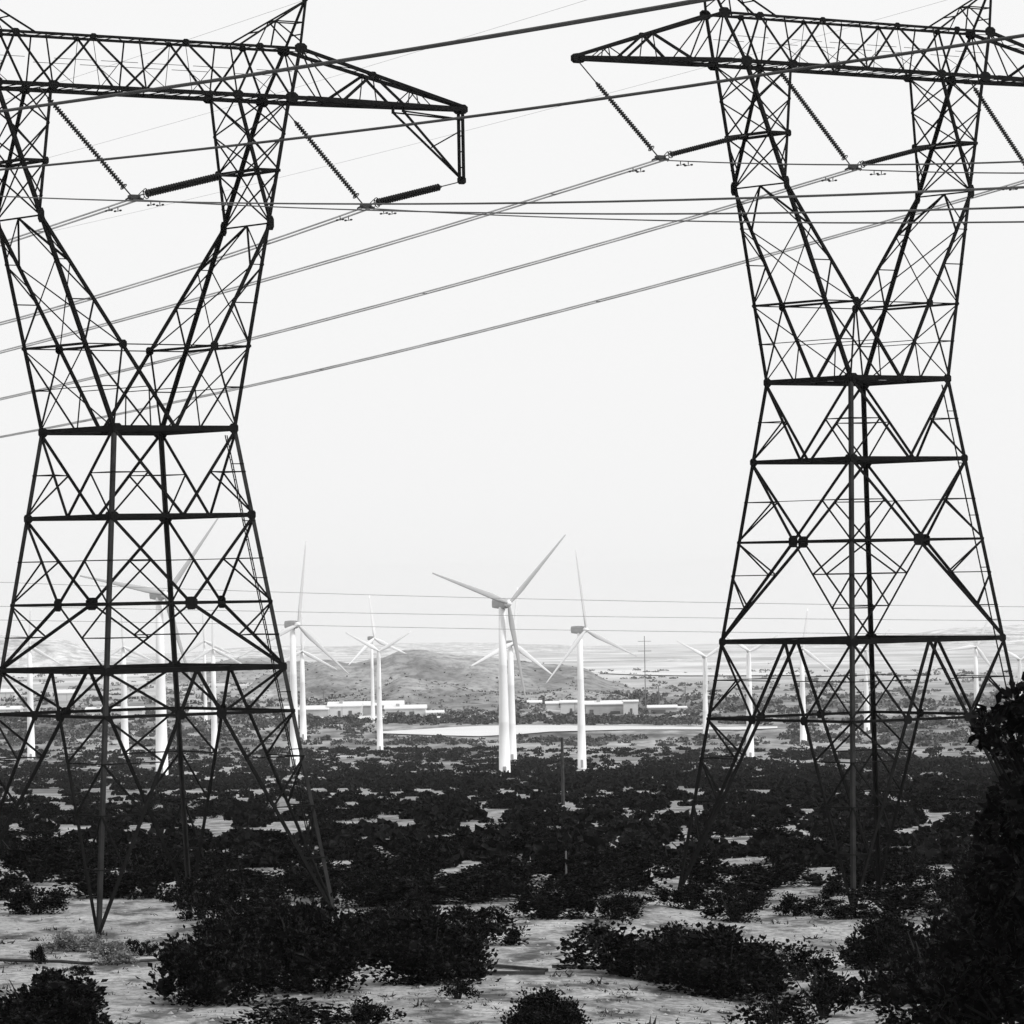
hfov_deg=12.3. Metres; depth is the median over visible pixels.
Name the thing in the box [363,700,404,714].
warehouse
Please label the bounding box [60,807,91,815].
scrub bush
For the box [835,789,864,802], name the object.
scrub bush
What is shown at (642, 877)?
scrub bush
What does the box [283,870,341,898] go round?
scrub bush
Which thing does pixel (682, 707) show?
warehouse
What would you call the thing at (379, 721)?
wind turbine
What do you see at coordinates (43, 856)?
desert shrub
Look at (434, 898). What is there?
scrub bush
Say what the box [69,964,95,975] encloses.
desert shrub
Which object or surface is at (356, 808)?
scrub bush
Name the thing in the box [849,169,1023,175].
conductor bundle
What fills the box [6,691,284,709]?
tree belt
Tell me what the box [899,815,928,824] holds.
scrub bush
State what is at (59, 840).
scrub bush
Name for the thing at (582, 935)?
desert shrub
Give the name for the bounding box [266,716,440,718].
gravel yard
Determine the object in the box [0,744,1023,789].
desert scrub
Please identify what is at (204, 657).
wind turbine
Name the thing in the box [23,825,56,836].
scrub bush
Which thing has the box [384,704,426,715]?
warehouse
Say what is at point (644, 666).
utility pole
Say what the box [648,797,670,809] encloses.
scrub bush
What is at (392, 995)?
ground litter
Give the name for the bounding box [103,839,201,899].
desert shrub
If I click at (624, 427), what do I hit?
sky
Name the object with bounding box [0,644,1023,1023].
ground
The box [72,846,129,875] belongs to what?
scrub bush
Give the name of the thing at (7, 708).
warehouse
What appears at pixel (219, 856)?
scrub bush
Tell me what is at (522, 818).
scrub bush
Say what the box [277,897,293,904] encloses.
scrub bush
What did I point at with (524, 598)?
wire
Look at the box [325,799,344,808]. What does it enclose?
scrub bush
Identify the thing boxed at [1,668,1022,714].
scrub
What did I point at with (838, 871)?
desert shrub
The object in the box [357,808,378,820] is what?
scrub bush
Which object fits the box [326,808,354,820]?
scrub bush
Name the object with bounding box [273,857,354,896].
desert shrub
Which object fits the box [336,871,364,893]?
scrub bush
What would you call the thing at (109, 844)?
desert shrub
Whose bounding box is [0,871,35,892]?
scrub bush
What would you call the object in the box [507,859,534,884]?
scrub bush
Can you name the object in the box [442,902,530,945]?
desert shrub
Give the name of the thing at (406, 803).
scrub bush
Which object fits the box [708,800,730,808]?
scrub bush
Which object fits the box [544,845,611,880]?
scrub bush
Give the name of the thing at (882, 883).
scrub bush
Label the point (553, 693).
hill scrub
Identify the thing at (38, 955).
desert shrub
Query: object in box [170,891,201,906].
scrub bush
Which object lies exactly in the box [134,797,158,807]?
scrub bush
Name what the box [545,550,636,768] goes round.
wind turbine
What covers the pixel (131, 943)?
desert shrub
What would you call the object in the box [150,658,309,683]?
hill
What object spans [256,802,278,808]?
scrub bush
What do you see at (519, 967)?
plank
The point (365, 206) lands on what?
conductor yoke
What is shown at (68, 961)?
pipe
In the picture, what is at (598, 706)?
warehouse
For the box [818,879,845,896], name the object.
scrub bush
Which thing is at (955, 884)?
desert shrub
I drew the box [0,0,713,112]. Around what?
power cable
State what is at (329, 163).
insulator string
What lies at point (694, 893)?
desert shrub
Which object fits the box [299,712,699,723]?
tree belt
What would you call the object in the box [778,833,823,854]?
scrub bush
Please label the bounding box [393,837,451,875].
scrub bush
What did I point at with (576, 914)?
scrub bush
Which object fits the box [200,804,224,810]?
scrub bush
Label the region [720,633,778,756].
wind turbine
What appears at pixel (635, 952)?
desert shrub
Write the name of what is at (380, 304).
conductor bundle
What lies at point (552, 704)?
warehouse
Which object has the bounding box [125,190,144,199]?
conductor yoke
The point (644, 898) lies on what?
scrub bush
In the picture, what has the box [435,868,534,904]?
desert shrub
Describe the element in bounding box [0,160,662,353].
conductor bundle
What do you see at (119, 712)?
warehouse
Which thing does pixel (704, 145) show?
insulator string
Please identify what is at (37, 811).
scrub bush
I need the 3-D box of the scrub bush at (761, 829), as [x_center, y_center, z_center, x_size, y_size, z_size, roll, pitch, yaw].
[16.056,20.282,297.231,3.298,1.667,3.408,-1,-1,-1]
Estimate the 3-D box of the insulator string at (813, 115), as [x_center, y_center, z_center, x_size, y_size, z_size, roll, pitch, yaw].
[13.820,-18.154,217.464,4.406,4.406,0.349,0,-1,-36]
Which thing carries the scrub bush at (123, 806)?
on the ground at (904, 660)
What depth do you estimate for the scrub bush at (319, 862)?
240.62 m
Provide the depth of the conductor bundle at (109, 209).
203.91 m
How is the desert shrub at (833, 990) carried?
on the ground at (904, 660)
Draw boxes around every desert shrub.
[0,828,91,882]
[0,966,116,1023]
[3,880,76,914]
[29,943,47,963]
[55,828,125,873]
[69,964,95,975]
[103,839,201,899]
[125,937,141,955]
[135,909,291,1006]
[138,940,159,956]
[168,872,238,920]
[188,897,296,943]
[207,868,297,911]
[219,994,371,1023]
[236,891,379,994]
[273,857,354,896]
[309,871,406,908]
[331,994,412,1023]
[332,902,408,955]
[357,868,481,906]
[358,901,501,985]
[434,977,483,998]
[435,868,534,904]
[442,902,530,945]
[494,986,592,1023]
[507,879,602,919]
[553,915,652,974]
[562,921,625,948]
[576,890,644,921]
[601,920,700,984]
[627,921,800,1001]
[649,878,719,910]
[700,886,771,922]
[720,989,831,1023]
[722,861,829,887]
[771,891,822,916]
[778,935,837,980]
[781,955,885,1016]
[807,903,868,919]
[824,857,868,887]
[828,909,929,969]
[840,883,949,918]
[847,908,1023,1023]
[881,853,939,878]
[914,865,967,898]
[916,887,1023,986]
[929,837,1023,915]
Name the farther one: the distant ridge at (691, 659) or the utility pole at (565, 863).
the distant ridge at (691, 659)
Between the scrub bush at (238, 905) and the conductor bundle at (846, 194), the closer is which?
the conductor bundle at (846, 194)
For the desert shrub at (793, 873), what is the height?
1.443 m
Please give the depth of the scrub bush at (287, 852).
258.91 m
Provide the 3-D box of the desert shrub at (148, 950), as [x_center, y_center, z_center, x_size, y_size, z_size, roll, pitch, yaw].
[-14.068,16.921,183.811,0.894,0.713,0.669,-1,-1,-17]
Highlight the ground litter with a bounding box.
[0,858,1020,1023]
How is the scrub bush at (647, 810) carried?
on the ground at (904, 660)
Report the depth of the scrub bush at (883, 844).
278.19 m
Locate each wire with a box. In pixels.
[0,582,1022,606]
[0,606,1023,620]
[6,1,300,99]
[9,0,944,240]
[14,620,1011,634]
[49,0,584,157]
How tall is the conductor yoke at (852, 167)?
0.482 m
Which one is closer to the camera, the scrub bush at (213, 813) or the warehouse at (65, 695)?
the scrub bush at (213, 813)
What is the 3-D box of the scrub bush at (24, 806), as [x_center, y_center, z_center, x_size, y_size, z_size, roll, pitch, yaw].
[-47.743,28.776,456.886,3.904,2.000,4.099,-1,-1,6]
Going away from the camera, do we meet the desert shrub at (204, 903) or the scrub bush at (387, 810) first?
the desert shrub at (204, 903)
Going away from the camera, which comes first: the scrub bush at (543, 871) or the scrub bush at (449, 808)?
the scrub bush at (543, 871)
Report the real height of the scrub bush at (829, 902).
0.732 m
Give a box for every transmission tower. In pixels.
[0,0,467,941]
[571,0,1023,904]
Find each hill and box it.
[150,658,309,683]
[238,650,634,700]
[306,677,628,704]
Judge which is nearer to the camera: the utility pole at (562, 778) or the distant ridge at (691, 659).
the utility pole at (562, 778)
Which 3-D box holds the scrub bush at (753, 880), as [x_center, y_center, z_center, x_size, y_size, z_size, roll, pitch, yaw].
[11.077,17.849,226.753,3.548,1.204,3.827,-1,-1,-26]
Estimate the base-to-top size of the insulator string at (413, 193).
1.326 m
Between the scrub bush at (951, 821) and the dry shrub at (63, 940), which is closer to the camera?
the dry shrub at (63, 940)
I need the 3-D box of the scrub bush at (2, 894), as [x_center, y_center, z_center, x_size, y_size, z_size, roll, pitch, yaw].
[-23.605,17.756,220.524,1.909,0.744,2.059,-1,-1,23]
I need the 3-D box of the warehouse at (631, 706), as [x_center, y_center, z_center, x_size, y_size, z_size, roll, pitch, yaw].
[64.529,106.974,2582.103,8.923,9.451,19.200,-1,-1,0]
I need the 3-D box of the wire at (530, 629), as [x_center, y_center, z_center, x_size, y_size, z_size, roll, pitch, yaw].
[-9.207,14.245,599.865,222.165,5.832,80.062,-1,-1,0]
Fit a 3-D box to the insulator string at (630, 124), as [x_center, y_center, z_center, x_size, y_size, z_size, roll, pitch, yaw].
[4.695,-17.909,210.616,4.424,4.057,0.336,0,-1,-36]
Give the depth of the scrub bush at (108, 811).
392.97 m
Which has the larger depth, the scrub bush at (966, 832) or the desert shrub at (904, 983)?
the scrub bush at (966, 832)
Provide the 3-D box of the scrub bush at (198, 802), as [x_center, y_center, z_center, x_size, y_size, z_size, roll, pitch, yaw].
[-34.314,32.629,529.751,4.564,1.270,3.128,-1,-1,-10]
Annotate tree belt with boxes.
[0,710,309,724]
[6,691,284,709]
[288,691,366,704]
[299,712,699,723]
[515,687,709,705]
[702,689,1007,710]
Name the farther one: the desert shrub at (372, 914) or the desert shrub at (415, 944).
the desert shrub at (372, 914)
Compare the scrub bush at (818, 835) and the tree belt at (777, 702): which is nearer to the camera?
the scrub bush at (818, 835)
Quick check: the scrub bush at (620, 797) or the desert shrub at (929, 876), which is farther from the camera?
the scrub bush at (620, 797)
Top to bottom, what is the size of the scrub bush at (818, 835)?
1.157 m
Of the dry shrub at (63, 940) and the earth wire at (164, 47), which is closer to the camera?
the dry shrub at (63, 940)
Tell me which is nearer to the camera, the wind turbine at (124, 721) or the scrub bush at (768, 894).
the scrub bush at (768, 894)
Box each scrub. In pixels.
[0,706,1023,746]
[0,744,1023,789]
[0,773,1021,869]
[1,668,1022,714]
[155,660,634,704]
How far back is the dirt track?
4475.62 m
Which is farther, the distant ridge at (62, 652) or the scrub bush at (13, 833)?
the distant ridge at (62, 652)
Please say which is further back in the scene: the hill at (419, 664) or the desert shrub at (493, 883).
the hill at (419, 664)
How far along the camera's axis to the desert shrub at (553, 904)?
199.91 m
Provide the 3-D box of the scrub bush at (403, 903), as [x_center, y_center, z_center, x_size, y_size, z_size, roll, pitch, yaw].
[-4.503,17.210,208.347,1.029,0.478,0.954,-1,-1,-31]
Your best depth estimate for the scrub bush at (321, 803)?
456.81 m
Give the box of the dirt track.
[603,671,805,674]
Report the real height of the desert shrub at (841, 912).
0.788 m
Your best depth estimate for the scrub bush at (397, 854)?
245.53 m
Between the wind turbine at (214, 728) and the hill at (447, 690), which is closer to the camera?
the wind turbine at (214, 728)
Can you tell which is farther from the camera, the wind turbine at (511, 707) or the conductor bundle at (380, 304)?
the wind turbine at (511, 707)
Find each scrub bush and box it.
[0,800,37,817]
[0,828,28,838]
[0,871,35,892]
[0,886,14,900]
[5,810,32,822]
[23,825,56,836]
[31,803,60,814]
[33,805,65,821]
[48,834,72,849]
[49,864,135,898]
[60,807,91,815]
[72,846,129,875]
[81,886,127,897]
[88,807,124,825]
[103,874,141,895]
[117,803,133,812]
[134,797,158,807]
[156,892,178,902]
[158,818,174,828]
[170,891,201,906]
[174,859,227,884]
[175,824,205,837]
[188,798,204,806]
[190,847,242,865]
[194,808,223,818]
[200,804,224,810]
[225,868,285,889]
[226,800,250,807]
[230,899,246,910]
[231,866,260,879]
[253,829,307,863]
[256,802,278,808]
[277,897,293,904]
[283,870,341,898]
[298,853,335,867]
[301,812,342,823]
[307,823,358,845]
[308,800,327,809]
[324,848,355,860]
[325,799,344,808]
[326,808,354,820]
[328,844,388,853]
[336,855,400,875]
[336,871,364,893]
[342,804,378,817]
[346,853,400,874]
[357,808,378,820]
[367,798,398,804]
[380,805,398,814]
[381,844,446,870]
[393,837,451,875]
[397,802,416,807]
[398,899,412,905]
[407,892,442,907]
[419,836,474,852]
[429,896,448,904]
[437,804,465,815]
[444,829,492,843]
[453,868,481,882]
[461,865,481,871]
[474,853,537,895]
[474,858,493,868]
[482,856,537,865]
[494,826,550,856]
[496,799,516,808]
[498,813,549,825]
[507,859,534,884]
[518,894,537,902]
[520,807,553,816]
[527,908,545,917]
[528,822,551,829]
[531,811,571,825]
[532,854,586,881]
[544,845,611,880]
[545,869,616,897]
[557,851,632,893]
[568,912,581,919]
[575,867,627,895]
[590,792,628,802]
[599,839,665,864]
[612,855,679,892]
[614,806,627,814]
[614,878,640,892]
[629,805,662,818]
[631,894,656,905]
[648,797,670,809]
[655,854,703,873]
[656,813,686,830]
[671,852,747,889]
[685,825,732,841]
[693,809,742,822]
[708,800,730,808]
[712,873,782,896]
[740,815,790,830]
[742,871,787,887]
[746,823,793,844]
[748,891,775,900]
[753,842,799,863]
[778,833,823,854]
[815,824,841,839]
[817,894,845,908]
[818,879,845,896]
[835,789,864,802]
[839,860,907,889]
[864,878,889,887]
[868,839,895,850]
[875,858,922,887]
[880,825,917,839]
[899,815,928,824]
[911,791,940,808]
[911,830,925,835]
[931,815,966,828]
[946,812,965,819]
[947,848,1018,873]
[951,794,986,810]
[963,824,1002,837]
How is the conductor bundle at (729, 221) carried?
attached to the conductor yoke at (365, 206)
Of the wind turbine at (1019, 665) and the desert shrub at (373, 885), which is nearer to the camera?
the desert shrub at (373, 885)
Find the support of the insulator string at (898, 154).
hanging from the transmission tower at (851, 458)
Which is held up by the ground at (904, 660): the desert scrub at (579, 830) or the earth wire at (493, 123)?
the desert scrub at (579, 830)
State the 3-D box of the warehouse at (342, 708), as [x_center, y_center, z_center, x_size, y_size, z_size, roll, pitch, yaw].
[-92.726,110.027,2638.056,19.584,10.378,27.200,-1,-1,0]
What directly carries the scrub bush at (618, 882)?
on the ground at (904, 660)
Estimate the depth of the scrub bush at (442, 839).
263.58 m
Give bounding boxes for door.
[651,710,665,712]
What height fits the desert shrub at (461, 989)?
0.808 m
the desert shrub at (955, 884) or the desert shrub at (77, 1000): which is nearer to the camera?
the desert shrub at (77, 1000)
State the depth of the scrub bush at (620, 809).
429.80 m
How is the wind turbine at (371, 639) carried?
on the ground at (904, 660)
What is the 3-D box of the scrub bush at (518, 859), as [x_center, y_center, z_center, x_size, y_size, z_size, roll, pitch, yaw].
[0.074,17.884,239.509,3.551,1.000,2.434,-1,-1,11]
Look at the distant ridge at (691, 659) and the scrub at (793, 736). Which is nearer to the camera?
the scrub at (793, 736)
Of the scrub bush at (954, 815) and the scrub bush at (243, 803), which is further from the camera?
the scrub bush at (243, 803)
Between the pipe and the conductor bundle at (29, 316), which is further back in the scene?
the conductor bundle at (29, 316)
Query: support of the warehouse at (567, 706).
on the ground at (904, 660)
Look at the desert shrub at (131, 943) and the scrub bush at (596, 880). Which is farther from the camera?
the scrub bush at (596, 880)
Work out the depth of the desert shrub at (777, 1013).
152.76 m
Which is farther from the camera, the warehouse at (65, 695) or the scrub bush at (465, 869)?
the warehouse at (65, 695)
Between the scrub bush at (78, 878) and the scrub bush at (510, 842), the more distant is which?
the scrub bush at (510, 842)
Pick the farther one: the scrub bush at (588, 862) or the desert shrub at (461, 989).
the scrub bush at (588, 862)
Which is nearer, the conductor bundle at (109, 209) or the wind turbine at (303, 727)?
the conductor bundle at (109, 209)
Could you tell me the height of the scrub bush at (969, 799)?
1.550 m
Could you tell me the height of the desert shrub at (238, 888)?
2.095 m
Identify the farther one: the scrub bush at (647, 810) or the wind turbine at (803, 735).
the wind turbine at (803, 735)
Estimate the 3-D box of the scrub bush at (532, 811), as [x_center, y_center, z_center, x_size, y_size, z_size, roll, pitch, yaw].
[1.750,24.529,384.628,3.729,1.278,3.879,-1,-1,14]
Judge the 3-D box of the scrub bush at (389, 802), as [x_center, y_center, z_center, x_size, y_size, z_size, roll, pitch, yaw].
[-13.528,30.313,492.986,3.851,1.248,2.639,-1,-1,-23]
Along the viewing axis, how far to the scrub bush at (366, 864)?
222.98 m
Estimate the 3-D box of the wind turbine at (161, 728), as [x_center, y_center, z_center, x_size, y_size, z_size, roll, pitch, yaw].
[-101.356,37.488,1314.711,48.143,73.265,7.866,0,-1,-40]
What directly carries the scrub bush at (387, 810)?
on the ground at (904, 660)
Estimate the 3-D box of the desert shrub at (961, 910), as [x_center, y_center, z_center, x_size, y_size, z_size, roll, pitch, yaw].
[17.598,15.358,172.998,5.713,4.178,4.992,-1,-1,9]
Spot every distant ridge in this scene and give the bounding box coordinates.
[0,635,313,667]
[165,624,1023,656]
[638,652,1023,661]
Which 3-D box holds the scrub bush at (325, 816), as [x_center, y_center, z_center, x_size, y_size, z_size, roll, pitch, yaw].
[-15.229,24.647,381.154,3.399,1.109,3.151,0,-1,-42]
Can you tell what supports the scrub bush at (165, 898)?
on the ground at (904, 660)
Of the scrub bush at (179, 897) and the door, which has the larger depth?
the door
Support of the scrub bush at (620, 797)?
on the ground at (904, 660)
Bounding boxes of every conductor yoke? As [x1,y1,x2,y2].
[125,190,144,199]
[357,199,375,209]
[651,151,668,161]
[845,161,861,170]
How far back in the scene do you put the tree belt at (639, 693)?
2882.84 m
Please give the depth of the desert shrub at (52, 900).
209.08 m
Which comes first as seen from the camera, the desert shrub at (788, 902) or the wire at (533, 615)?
the desert shrub at (788, 902)
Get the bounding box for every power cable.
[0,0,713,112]
[0,34,1023,170]
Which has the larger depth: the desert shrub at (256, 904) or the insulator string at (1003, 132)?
the insulator string at (1003, 132)
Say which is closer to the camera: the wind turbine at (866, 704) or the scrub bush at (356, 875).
the scrub bush at (356, 875)
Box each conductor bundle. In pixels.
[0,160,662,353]
[0,169,856,399]
[0,180,1023,437]
[0,186,1023,204]
[0,199,133,246]
[0,208,369,324]
[129,199,1023,214]
[361,208,1023,223]
[658,160,1023,165]
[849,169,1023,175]
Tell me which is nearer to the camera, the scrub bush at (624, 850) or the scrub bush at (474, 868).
the scrub bush at (474, 868)
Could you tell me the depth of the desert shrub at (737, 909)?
205.97 m
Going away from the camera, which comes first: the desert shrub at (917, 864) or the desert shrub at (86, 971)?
the desert shrub at (86, 971)
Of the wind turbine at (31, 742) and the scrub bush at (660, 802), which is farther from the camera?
the wind turbine at (31, 742)
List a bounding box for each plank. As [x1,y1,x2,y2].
[483,963,547,971]
[486,971,544,974]
[552,964,601,968]
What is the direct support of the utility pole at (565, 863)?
on the ground at (904, 660)
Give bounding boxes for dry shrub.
[41,929,105,952]
[85,938,139,965]
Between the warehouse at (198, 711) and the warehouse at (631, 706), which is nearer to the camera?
the warehouse at (631, 706)
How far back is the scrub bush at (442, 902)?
209.73 m
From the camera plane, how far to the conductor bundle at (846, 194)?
153.75 m
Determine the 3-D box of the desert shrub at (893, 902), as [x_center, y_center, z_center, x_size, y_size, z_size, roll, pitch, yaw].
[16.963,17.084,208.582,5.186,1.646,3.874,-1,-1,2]
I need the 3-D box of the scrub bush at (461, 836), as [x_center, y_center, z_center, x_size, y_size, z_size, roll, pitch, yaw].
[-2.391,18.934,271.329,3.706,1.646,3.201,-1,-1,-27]
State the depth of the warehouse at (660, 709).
2583.40 m
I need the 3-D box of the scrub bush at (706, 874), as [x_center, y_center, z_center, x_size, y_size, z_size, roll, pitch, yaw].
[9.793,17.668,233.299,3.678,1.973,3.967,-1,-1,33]
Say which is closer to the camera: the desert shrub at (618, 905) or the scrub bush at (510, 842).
the desert shrub at (618, 905)
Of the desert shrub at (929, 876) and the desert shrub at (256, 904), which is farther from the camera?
the desert shrub at (929, 876)
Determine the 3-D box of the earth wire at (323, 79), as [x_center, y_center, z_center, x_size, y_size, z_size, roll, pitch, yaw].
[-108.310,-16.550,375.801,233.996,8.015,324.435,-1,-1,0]
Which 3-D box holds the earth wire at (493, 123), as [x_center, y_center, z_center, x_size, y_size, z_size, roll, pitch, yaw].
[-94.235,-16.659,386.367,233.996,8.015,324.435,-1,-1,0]
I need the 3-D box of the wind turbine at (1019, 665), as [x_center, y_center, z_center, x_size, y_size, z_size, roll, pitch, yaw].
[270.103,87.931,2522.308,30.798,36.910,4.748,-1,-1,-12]
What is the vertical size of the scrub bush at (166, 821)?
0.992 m
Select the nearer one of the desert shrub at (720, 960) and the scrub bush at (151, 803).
the desert shrub at (720, 960)
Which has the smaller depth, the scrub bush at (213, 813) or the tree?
the tree
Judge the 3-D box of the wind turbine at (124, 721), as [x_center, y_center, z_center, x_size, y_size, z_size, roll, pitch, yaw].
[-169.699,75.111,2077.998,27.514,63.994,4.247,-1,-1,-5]
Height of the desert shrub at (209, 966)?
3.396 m
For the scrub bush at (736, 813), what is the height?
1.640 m
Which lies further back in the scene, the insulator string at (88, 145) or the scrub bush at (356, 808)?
the scrub bush at (356, 808)
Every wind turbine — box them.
[0,608,60,758]
[80,518,218,775]
[95,611,155,754]
[177,613,233,722]
[189,620,241,753]
[237,541,349,766]
[268,611,336,739]
[346,632,410,749]
[348,595,405,722]
[432,534,565,775]
[469,587,551,760]
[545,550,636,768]
[677,638,732,733]
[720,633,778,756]
[767,609,832,745]
[857,628,890,731]
[945,614,997,718]
[993,644,1023,694]
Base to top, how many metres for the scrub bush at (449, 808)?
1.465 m
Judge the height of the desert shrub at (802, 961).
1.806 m
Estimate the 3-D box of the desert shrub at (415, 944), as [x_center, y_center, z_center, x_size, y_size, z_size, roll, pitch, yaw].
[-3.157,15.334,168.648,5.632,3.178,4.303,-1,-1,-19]
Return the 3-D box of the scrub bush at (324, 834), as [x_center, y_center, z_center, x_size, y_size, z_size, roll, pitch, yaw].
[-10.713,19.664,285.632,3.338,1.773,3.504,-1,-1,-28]
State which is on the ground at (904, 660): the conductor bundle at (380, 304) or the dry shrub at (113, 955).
the dry shrub at (113, 955)
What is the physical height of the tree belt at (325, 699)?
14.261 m
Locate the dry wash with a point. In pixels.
(479, 730)
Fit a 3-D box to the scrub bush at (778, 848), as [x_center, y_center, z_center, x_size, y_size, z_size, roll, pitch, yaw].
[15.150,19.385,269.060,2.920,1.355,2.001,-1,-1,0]
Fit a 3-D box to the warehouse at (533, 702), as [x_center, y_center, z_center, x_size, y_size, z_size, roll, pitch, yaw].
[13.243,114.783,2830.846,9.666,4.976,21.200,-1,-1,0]
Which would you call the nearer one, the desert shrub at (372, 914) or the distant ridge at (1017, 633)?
the desert shrub at (372, 914)
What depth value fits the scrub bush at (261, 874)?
224.15 m
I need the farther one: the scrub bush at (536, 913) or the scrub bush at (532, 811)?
the scrub bush at (532, 811)
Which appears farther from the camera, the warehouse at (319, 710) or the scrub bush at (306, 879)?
the warehouse at (319, 710)
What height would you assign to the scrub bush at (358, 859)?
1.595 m
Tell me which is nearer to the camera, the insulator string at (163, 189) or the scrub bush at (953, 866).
the insulator string at (163, 189)
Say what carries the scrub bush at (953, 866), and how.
on the ground at (904, 660)
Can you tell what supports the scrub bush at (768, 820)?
on the ground at (904, 660)
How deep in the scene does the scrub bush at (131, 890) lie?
222.62 m
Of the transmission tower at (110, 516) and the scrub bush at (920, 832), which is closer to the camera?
the transmission tower at (110, 516)
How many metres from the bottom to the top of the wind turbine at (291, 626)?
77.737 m
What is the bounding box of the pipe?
[0,958,157,964]
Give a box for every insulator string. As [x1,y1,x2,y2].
[39,88,130,194]
[138,172,235,198]
[277,100,361,202]
[374,182,458,207]
[579,63,657,155]
[665,134,745,157]
[776,67,849,163]
[861,145,934,167]
[968,79,1023,165]
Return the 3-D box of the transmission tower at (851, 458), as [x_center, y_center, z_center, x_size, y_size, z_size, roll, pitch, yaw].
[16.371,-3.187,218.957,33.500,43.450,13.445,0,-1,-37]
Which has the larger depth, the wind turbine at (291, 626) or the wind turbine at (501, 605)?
the wind turbine at (291, 626)
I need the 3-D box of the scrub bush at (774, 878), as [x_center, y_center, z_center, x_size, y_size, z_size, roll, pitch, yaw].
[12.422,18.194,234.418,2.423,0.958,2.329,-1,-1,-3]
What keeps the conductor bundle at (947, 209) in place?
attached to the conductor yoke at (133, 196)
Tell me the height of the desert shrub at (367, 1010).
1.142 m
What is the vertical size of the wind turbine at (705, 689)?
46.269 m
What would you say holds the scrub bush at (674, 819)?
on the ground at (904, 660)
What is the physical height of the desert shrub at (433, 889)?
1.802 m
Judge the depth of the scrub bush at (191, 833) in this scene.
313.44 m
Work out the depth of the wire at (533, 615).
595.58 m
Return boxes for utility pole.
[561,737,564,804]
[565,851,566,873]
[638,636,645,708]
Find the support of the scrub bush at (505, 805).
on the ground at (904, 660)
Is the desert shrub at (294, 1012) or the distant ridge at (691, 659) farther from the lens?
the distant ridge at (691, 659)
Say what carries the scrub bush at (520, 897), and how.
on the ground at (904, 660)
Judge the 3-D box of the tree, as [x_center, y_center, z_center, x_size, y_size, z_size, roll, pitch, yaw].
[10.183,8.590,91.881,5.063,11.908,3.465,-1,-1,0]
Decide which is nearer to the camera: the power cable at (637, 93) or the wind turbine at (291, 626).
the power cable at (637, 93)
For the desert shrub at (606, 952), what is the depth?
172.10 m
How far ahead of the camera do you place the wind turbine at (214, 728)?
2072.64 m
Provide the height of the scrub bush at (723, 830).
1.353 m
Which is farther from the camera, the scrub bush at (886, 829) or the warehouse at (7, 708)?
the warehouse at (7, 708)
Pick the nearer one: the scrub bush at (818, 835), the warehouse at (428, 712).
the scrub bush at (818, 835)
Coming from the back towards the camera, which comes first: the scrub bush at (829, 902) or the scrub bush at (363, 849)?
the scrub bush at (363, 849)
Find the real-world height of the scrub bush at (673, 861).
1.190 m
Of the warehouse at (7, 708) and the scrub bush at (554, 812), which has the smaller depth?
the scrub bush at (554, 812)
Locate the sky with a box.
[0,0,1023,653]
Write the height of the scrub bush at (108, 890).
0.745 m
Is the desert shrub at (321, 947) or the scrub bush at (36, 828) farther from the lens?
the scrub bush at (36, 828)
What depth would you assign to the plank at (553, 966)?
174.14 m
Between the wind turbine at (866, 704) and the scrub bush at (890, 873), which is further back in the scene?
the wind turbine at (866, 704)
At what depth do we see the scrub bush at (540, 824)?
307.44 m
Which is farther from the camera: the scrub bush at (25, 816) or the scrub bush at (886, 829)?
the scrub bush at (25, 816)
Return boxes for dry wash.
[383,725,776,735]
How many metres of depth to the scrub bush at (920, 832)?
314.35 m
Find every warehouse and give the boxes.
[0,688,18,698]
[0,705,23,712]
[57,689,77,700]
[85,706,144,715]
[188,710,210,719]
[284,705,328,716]
[327,701,363,715]
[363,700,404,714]
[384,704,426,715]
[425,710,444,715]
[527,700,541,705]
[545,701,559,707]
[559,700,577,713]
[584,699,622,713]
[622,700,638,714]
[647,705,677,713]
[677,706,687,710]
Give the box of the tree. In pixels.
[908,671,1023,1023]
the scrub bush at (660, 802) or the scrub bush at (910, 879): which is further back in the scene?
the scrub bush at (660, 802)
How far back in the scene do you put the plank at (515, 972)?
171.80 m
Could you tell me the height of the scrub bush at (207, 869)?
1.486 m
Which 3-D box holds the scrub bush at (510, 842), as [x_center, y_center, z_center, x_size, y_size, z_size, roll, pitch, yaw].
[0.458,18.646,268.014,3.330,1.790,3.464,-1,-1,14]
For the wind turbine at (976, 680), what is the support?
on the ground at (904, 660)
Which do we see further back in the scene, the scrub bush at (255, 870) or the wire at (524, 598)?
the wire at (524, 598)
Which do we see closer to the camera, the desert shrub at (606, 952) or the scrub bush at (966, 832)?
the desert shrub at (606, 952)
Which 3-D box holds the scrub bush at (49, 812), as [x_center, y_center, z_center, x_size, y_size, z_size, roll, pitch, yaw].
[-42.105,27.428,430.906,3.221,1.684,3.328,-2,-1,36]
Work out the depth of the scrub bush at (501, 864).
215.21 m
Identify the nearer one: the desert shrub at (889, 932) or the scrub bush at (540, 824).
the desert shrub at (889, 932)
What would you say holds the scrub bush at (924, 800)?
on the ground at (904, 660)
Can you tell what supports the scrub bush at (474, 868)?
on the ground at (904, 660)
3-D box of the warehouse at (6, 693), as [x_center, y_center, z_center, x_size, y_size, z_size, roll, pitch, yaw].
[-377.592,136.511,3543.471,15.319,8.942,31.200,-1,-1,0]
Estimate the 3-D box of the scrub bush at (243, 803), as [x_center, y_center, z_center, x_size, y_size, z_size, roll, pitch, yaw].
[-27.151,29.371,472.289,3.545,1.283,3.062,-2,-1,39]

